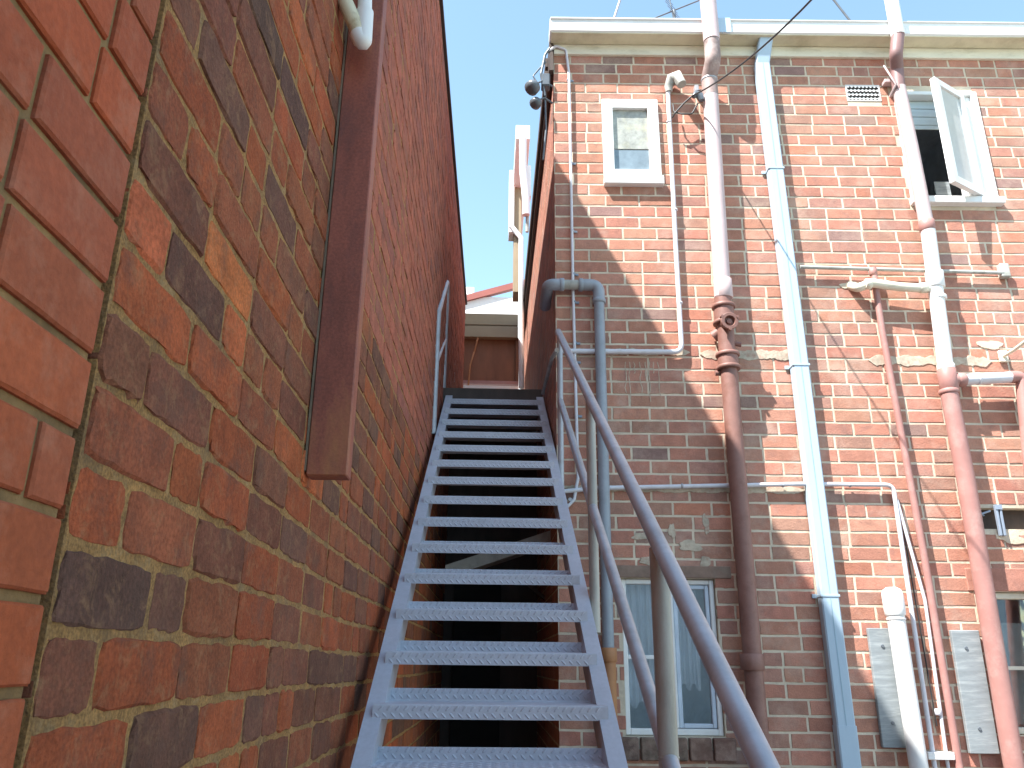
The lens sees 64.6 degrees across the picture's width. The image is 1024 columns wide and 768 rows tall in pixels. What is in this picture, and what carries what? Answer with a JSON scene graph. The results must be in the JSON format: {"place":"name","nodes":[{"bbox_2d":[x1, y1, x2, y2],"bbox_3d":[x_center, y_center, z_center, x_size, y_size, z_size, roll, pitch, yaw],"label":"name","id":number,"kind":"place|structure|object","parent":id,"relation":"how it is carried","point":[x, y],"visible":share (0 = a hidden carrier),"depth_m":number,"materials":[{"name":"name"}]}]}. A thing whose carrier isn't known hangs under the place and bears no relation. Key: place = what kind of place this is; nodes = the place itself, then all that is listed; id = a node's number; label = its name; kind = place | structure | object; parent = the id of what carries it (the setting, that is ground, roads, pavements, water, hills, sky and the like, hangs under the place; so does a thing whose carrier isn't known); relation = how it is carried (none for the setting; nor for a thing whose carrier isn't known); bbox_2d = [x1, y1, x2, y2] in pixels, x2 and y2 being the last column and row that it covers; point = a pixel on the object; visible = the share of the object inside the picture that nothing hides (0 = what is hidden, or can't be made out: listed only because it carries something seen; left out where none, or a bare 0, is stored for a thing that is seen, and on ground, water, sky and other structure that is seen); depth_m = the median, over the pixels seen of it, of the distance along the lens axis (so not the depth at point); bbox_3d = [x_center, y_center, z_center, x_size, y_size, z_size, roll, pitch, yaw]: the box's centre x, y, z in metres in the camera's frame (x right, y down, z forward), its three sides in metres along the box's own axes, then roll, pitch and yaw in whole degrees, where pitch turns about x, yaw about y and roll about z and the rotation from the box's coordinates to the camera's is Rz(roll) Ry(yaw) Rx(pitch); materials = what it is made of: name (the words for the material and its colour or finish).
{"place":"outdoors","nodes":[
{"label":"outdoors","id":0,"kind":"place"},
{"bbox_2d":[13,0,466,767],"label":"brick building","id":1,"kind":"structure","parent":0,"point":[225,574],"depth_m":1.45,"materials":[{"name":"red brick"}]},
{"bbox_2d":[304,0,386,479],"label":"wall duct","id":2,"kind":"object","parent":1,"relation":"attached to","point":[330,428],"depth_m":2.06,"materials":[{"name":"metal"}]},
{"bbox_2d":[338,0,373,49],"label":"waste pipe","id":3,"kind":"object","parent":1,"relation":"attached to","point":[359,21],"visible":1,"depth_m":2.18,"materials":[{"name":"plastic"}]},
{"bbox_2d":[465,283,518,388],"bbox_3d":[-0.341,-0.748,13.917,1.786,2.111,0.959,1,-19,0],"label":"building","id":4,"kind":"structure","parent":0,"point":[483,302],"depth_m":13.69,"materials":[{"name":"white paint"}]},
{"bbox_2d":[443,0,1023,297],"label":"sky","id":5,"kind":"structure","parent":0,"point":[495,47],"materials":[{"name":"blue"}]},
{"label":"ground","id":6,"kind":"structure","parent":0,"visible":0},
{"bbox_2d":[0,0,160,767],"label":"brick wall","id":7,"kind":"structure","parent":6,"relation":"on","point":[73,74],"depth_m":0.81,"materials":[{"name":"red brick"}]},
{"bbox_2d":[439,441,536,747],"bbox_3d":[-0.305,2.196,6.869,1.028,3.520,0.170,1,-19,-1],"label":"undercroft","id":8,"kind":"object","parent":6,"relation":"on","point":[490,733],"visible":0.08,"depth_m":6.91,"materials":[{"name":"black"}]},
{"bbox_2d":[449,584,500,746],"bbox_3d":[-0.303,2.731,6.626,0.400,2.330,0.060,1,-19,-1],"label":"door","id":9,"kind":"structure","parent":8,"relation":"in","point":[463,733],"depth_m":6.71,"materials":[{"name":"black"}]},
{"bbox_2d":[351,280,780,767],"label":"staircase","id":10,"kind":"structure","parent":6,"relation":"on","point":[492,415],"depth_m":2.85,"materials":[{"name":"metal"}]},
{"bbox_2d":[523,17,1023,767],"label":"brick building","id":11,"kind":"structure","parent":6,"relation":"on","point":[849,191],"depth_m":5.45,"materials":[{"name":"red brick"}]},
{"bbox_2d":[463,313,518,388],"bbox_3d":[-0.377,-0.435,11.186,0.941,1.138,0.292,1,-19,0],"label":"porch","id":12,"kind":"object","parent":11,"relation":"attached to","point":[495,363],"visible":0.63,"depth_m":11.25,"materials":[{"name":"white paint"}]},
{"bbox_2d":[467,338,478,384],"bbox_3d":[-0.532,-0.292,11.073,0.142,0.736,0.024,1,-19,-1],"label":"thin pipe","id":13,"kind":"object","parent":12,"relation":"on","point":[471,361],"visible":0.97,"depth_m":11.07,"materials":[{"name":"metal"}]},
{"bbox_2d":[463,340,515,380],"bbox_3d":[-0.376,-0.307,11.258,0.936,0.677,0.050,1,-19,-1],"label":"door panel","id":14,"kind":"structure","parent":12,"relation":"in","point":[493,360],"depth_m":11.24,"materials":[{"name":"brown wood"}]},
{"bbox_2d":[445,530,550,568],"bbox_3d":[-0.077,1.189,5.631,0.752,0.343,0.220,1,-19,-1],"label":"sloping board","id":15,"kind":"object","parent":11,"relation":"attached to","point":[480,561],"visible":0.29,"depth_m":5.52,"materials":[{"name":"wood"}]},
{"bbox_2d":[508,170,523,388],"bbox_3d":[0.054,-1.371,10.382,0.217,3.111,0.387,1,-19,0],"label":"rainwater pipe","id":16,"kind":"object","parent":11,"relation":"attached to","point":[515,236],"visible":0.87,"depth_m":10.32,"materials":[{"name":"white paint"}]},
{"bbox_2d":[513,125,530,234],"bbox_3d":[0.100,-2.060,10.642,0.184,1.429,2.445,1,-19,-1],"label":"rainwater pipe","id":17,"kind":"object","parent":16,"relation":"attached to","point":[522,175],"visible":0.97,"depth_m":9.60,"materials":[{"name":"white paint"}]},
{"bbox_2d":[526,585,544,599],"bbox_3d":[0.096,1.522,6.066,0.299,0.186,0.050,1,-19,-1],"label":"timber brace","id":18,"kind":"object","parent":11,"relation":"attached to","point":[536,591],"visible":0.32,"depth_m":6.04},
{"bbox_2d":[525,79,552,95],"bbox_3d":[0.190,-2.197,6.005,0.217,0.146,0.112,15,-24,-35],"label":"cable insulator","id":19,"kind":"object","parent":11,"relation":"attached to","point":[532,87],"visible":1,"depth_m":5.94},
{"bbox_2d":[529,97,552,109],"bbox_3d":[0.210,-2.079,6.005,0.182,0.119,0.089,15,-24,-36],"label":"cable insulator","id":20,"kind":"object","parent":11,"relation":"attached to","point":[535,103],"visible":1,"depth_m":5.96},
{"bbox_2d":[533,47,550,160],"bbox_3d":[0.222,-2.091,6.005,0.140,0.966,0.080,1,-19,0],"label":"cable","id":21,"kind":"object","parent":11,"relation":"attached to","point":[545,82],"visible":0.95,"depth_m":6.02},
{"bbox_2d":[548,45,581,507],"bbox_3d":[0.357,-0.895,5.569,0.213,3.533,0.052,2,-19,-3],"label":"corner conduit","id":22,"kind":"object","parent":11,"relation":"attached to","point":[576,415],"visible":0.91,"depth_m":5.57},
{"bbox_2d":[540,278,617,720],"bbox_3d":[0.330,1.232,4.874,0.543,4.068,0.286,-14,-24,36],"label":"vent pipe","id":23,"kind":"object","parent":11,"relation":"attached to","point":[608,649],"visible":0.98,"depth_m":5.05,"materials":[{"name":"grey plastic"}]},
{"bbox_2d":[613,0,620,16],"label":"roof rod","id":24,"kind":"object","parent":11,"relation":"on","point":[617,7],"visible":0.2,"depth_m":7.93,"materials":[{"name":"white metal"}]},
{"bbox_2d":[563,70,685,353],"bbox_3d":[0.799,-1.260,5.655,0.945,2.225,0.126,1,-19,0],"label":"entry conduit","id":25,"kind":"object","parent":11,"relation":"attached to","point":[677,79],"visible":0.98,"depth_m":5.58,"materials":[{"name":"plastic"}]},
{"bbox_2d":[601,99,664,186],"bbox_3d":[0.871,-1.752,5.906,0.427,0.734,0.110,1,-19,0],"label":"window","id":26,"kind":"structure","parent":11,"relation":"in","point":[629,126],"depth_m":5.89,"materials":[{"name":"white paint"}]},
{"bbox_2d":[621,579,723,735],"bbox_3d":[0.936,1.619,4.834,0.561,0.871,0.133,1,-19,0],"label":"window","id":27,"kind":"structure","parent":11,"relation":"in","point":[687,666],"depth_m":4.84,"materials":[{"name":"white paint"}]},
{"bbox_2d":[654,0,699,17],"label":"antenna","id":28,"kind":"object","parent":11,"relation":"on","point":[674,12],"visible":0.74,"depth_m":8.81,"materials":[{"name":"silver metal"}]},
{"bbox_2d":[693,0,769,744],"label":"soil stack","id":29,"kind":"object","parent":11,"relation":"attached to","point":[728,368],"visible":0.98,"depth_m":5.17,"materials":[{"name":"brown metal"}]},
{"bbox_2d":[692,89,703,101],"bbox_3d":[1.382,-2.136,5.950,0.081,0.200,0.169,-14,-24,36],"label":"cable insulator","id":30,"kind":"object","parent":29,"relation":"attached to","point":[700,97],"visible":0.9,"depth_m":5.88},
{"bbox_2d":[671,0,811,117],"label":"overhead cable","id":31,"kind":"object","parent":30,"relation":"attached to","point":[770,39],"visible":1,"depth_m":5.07,"materials":[{"name":"black rubber"}]},
{"bbox_2d":[564,482,954,767],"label":"conduit","id":32,"kind":"object","parent":11,"relation":"attached to","point":[933,755],"visible":0.88,"depth_m":4.92,"materials":[{"name":"white plastic"}]},
{"bbox_2d":[754,37,861,767],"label":"downpipe","id":33,"kind":"object","parent":11,"relation":"attached to","point":[846,743],"visible":1,"depth_m":5.12,"materials":[{"name":"blue paint"}]},
{"bbox_2d":[833,0,850,19],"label":"roof rod","id":34,"kind":"object","parent":11,"relation":"on","point":[841,9],"visible":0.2,"depth_m":7.94,"materials":[{"name":"silver metal"}]},
{"bbox_2d":[866,628,905,747],"bbox_3d":[2.174,1.746,4.673,0.165,0.646,0.034,1,-19,0],"label":"wall plate","id":35,"kind":"object","parent":11,"relation":"attached to","point":[890,725],"depth_m":4.66,"materials":[{"name":"silver metal"}]},
{"bbox_2d":[881,587,928,767],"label":"capped pipe","id":36,"kind":"object","parent":11,"relation":"attached to","point":[893,602],"visible":1,"depth_m":4.59,"materials":[{"name":"white plastic"}]},
{"bbox_2d":[799,263,1010,278],"bbox_3d":[2.682,-0.779,5.541,1.430,0.100,0.050,1,-19,0],"label":"wall pipe","id":37,"kind":"object","parent":11,"relation":"attached to","point":[1002,271],"depth_m":5.52,"materials":[{"name":"plastic"}]},
{"bbox_2d":[869,267,963,767],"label":"thin pipe","id":38,"kind":"object","parent":11,"relation":"attached to","point":[949,707],"visible":1,"depth_m":4.92,"materials":[{"name":"metal"}]},
{"bbox_2d":[899,500,936,725],"bbox_3d":[2.410,1.333,4.821,0.036,1.297,0.018,1,-19,0],"label":"cable","id":39,"kind":"object","parent":11,"relation":"attached to","point":[919,625],"visible":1,"depth_m":4.78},
{"bbox_2d":[898,500,949,767],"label":"conduit","id":40,"kind":"object","parent":11,"relation":"attached to","point":[938,711],"visible":1,"depth_m":4.74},
{"bbox_2d":[847,0,1023,767],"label":"soil stack","id":41,"kind":"object","parent":11,"relation":"attached to","point":[951,380],"visible":1,"depth_m":5.15,"materials":[{"name":"brown metal"}]},
{"bbox_2d":[892,76,1005,206],"bbox_3d":[3.153,-1.734,5.852,0.647,0.972,0.356,1,-19,0],"label":"window","id":42,"kind":"structure","parent":11,"relation":"in","point":[956,114],"depth_m":5.82,"materials":[{"name":"white paint"}]},
{"bbox_2d":[949,630,999,753],"bbox_3d":[2.661,1.767,4.668,0.165,0.665,0.034,1,-19,0],"label":"wall plate","id":43,"kind":"object","parent":11,"relation":"attached to","point":[975,703],"depth_m":4.65,"materials":[{"name":"silver metal"}]},
{"bbox_2d":[982,505,1006,535],"bbox_3d":[2.917,0.835,4.977,0.223,0.190,0.033,3,-19,-8],"label":"metal bracket","id":44,"kind":"object","parent":11,"relation":"attached to","point":[999,518],"visible":0.77,"depth_m":4.98,"materials":[{"name":"silver metal"}]},
{"bbox_2d":[995,593,1023,733],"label":"window","id":45,"kind":"structure","parent":11,"relation":"in","point":[1013,633],"depth_m":4.86,"materials":[{"name":"beige paint"}]},
{"bbox_2d":[997,340,1023,361],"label":"wall bracket","id":46,"kind":"object","parent":11,"relation":"attached to","point":[1002,356],"depth_m":5.33,"materials":[{"name":"beige paint"}]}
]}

